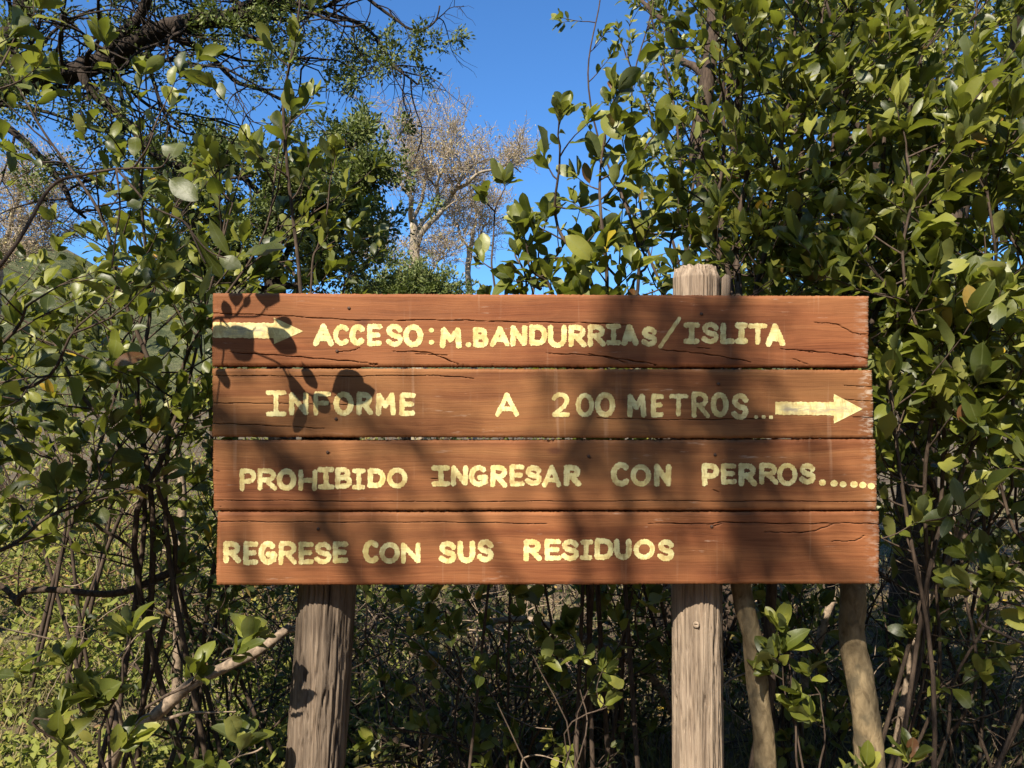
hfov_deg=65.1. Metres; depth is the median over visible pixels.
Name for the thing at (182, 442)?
clearing bush
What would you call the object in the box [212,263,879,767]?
wooden sign
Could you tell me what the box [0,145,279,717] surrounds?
broadleaf shrub
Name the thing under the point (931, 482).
bush
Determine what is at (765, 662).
broadleaf shrub
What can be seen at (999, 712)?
thicket bush
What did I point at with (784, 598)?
thicket bush
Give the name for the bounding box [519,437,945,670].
thicket bush
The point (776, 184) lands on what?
young tree
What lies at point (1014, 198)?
broadleaf tree
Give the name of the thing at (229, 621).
thicket bush
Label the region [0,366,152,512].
clearing bush
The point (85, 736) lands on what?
undergrowth
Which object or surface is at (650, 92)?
broadleaf tree
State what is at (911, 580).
broadleaf tree
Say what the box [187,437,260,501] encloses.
clearing bush
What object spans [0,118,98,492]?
autumn tree
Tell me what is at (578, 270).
broadleaf shrub
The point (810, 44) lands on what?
broadleaf tree
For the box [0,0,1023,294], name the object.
sky
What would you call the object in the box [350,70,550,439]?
autumn tree
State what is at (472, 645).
thicket bush
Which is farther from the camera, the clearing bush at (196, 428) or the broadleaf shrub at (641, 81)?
the clearing bush at (196, 428)
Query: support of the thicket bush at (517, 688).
on the ground at (726, 725)
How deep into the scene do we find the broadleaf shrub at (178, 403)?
2.72 m
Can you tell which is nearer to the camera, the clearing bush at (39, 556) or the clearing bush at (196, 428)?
the clearing bush at (39, 556)
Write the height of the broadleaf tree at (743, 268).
2.672 m
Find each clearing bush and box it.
[0,334,170,495]
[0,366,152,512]
[0,371,217,526]
[0,427,249,565]
[0,447,213,602]
[0,484,281,649]
[65,353,267,487]
[92,367,397,473]
[169,438,265,598]
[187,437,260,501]
[360,368,508,439]
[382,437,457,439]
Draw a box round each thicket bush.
[0,469,457,767]
[59,447,533,675]
[163,438,670,759]
[163,536,654,767]
[349,584,779,767]
[388,584,841,767]
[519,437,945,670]
[566,441,1023,767]
[723,535,1023,767]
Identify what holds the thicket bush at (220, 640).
on the ground at (726, 725)
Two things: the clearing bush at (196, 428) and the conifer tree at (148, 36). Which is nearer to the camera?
the conifer tree at (148, 36)
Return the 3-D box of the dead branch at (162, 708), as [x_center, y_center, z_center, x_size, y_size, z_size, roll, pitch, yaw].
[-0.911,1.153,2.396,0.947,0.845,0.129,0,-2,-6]
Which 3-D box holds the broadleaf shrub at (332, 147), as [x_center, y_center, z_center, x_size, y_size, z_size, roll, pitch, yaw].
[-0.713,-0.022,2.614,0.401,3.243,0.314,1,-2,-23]
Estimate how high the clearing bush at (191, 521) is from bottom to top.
1.418 m
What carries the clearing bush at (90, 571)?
on the ground at (726, 725)
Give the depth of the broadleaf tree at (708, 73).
5.04 m
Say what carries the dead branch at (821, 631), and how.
on the ground at (726, 725)
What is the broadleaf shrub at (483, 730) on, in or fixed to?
on the ground at (726, 725)
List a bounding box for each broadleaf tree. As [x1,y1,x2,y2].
[517,256,756,643]
[610,0,1012,631]
[615,0,790,667]
[667,0,1009,385]
[694,0,1020,402]
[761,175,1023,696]
[772,0,1023,648]
[943,83,1023,255]
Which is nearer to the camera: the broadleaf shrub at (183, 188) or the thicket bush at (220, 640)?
the broadleaf shrub at (183, 188)
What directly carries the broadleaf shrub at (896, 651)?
on the ground at (726, 725)
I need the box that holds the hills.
[0,239,1023,410]
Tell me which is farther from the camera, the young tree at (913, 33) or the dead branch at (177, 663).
the dead branch at (177, 663)
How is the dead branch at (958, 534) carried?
on the ground at (726, 725)
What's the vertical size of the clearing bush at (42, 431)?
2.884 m
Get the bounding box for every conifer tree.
[0,0,476,288]
[114,95,419,607]
[329,239,479,439]
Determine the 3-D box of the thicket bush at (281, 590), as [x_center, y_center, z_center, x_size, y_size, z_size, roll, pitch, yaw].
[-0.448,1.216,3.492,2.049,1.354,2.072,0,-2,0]
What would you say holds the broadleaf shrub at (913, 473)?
on the ground at (726, 725)
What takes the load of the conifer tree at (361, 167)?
on the ground at (726, 725)
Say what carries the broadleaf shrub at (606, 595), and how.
on the ground at (726, 725)
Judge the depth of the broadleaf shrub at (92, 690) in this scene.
2.11 m
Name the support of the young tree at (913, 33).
on the ground at (726, 725)
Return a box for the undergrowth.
[0,481,436,767]
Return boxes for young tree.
[638,0,879,767]
[711,0,1014,767]
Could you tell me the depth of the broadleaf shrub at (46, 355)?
2.34 m
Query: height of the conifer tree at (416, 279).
3.397 m
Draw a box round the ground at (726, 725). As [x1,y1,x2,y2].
[0,411,1023,767]
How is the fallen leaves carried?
on the ground at (726, 725)
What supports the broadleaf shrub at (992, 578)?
on the ground at (726, 725)
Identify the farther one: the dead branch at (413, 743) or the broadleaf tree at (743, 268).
the broadleaf tree at (743, 268)
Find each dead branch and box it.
[0,526,199,639]
[71,621,369,767]
[146,379,186,751]
[348,735,473,767]
[477,604,671,719]
[776,584,836,767]
[889,485,979,766]
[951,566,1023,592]
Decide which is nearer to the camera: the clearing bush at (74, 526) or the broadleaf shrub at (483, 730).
the broadleaf shrub at (483, 730)
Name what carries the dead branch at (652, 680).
on the ground at (726, 725)
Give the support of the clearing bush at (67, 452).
on the ground at (726, 725)
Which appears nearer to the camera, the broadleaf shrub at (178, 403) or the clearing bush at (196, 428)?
the broadleaf shrub at (178, 403)
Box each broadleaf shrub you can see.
[0,0,186,682]
[0,5,285,299]
[0,13,362,767]
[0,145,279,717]
[27,601,275,767]
[71,117,396,767]
[235,0,357,293]
[353,584,671,767]
[415,584,670,767]
[468,157,573,767]
[490,62,728,767]
[500,174,753,767]
[549,0,750,699]
[638,0,934,767]
[727,583,1008,767]
[746,600,933,767]
[772,17,1023,767]
[858,0,1023,767]
[875,302,1023,767]
[899,0,1023,767]
[932,430,1023,767]
[943,119,1023,763]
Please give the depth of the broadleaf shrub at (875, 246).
3.23 m
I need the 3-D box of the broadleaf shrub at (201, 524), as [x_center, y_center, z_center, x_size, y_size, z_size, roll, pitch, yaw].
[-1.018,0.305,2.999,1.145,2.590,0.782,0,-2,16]
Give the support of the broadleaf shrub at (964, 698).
on the ground at (726, 725)
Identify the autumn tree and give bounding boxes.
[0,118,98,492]
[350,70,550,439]
[419,140,515,439]
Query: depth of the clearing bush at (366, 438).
10.52 m
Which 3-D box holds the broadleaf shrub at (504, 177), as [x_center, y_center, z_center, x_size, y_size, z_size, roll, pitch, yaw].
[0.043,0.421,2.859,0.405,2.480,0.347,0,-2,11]
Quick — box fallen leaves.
[0,521,1023,767]
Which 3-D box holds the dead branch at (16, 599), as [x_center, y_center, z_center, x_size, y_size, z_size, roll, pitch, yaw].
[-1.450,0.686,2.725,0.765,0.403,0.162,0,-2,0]
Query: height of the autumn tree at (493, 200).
7.273 m
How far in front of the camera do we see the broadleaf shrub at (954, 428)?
2.42 m
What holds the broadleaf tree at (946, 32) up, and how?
on the ground at (726, 725)
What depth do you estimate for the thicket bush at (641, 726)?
3.38 m
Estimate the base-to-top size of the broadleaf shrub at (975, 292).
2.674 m
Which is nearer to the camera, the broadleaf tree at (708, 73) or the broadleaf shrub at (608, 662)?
the broadleaf shrub at (608, 662)
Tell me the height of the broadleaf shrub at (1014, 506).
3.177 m
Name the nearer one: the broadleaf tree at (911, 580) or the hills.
the broadleaf tree at (911, 580)

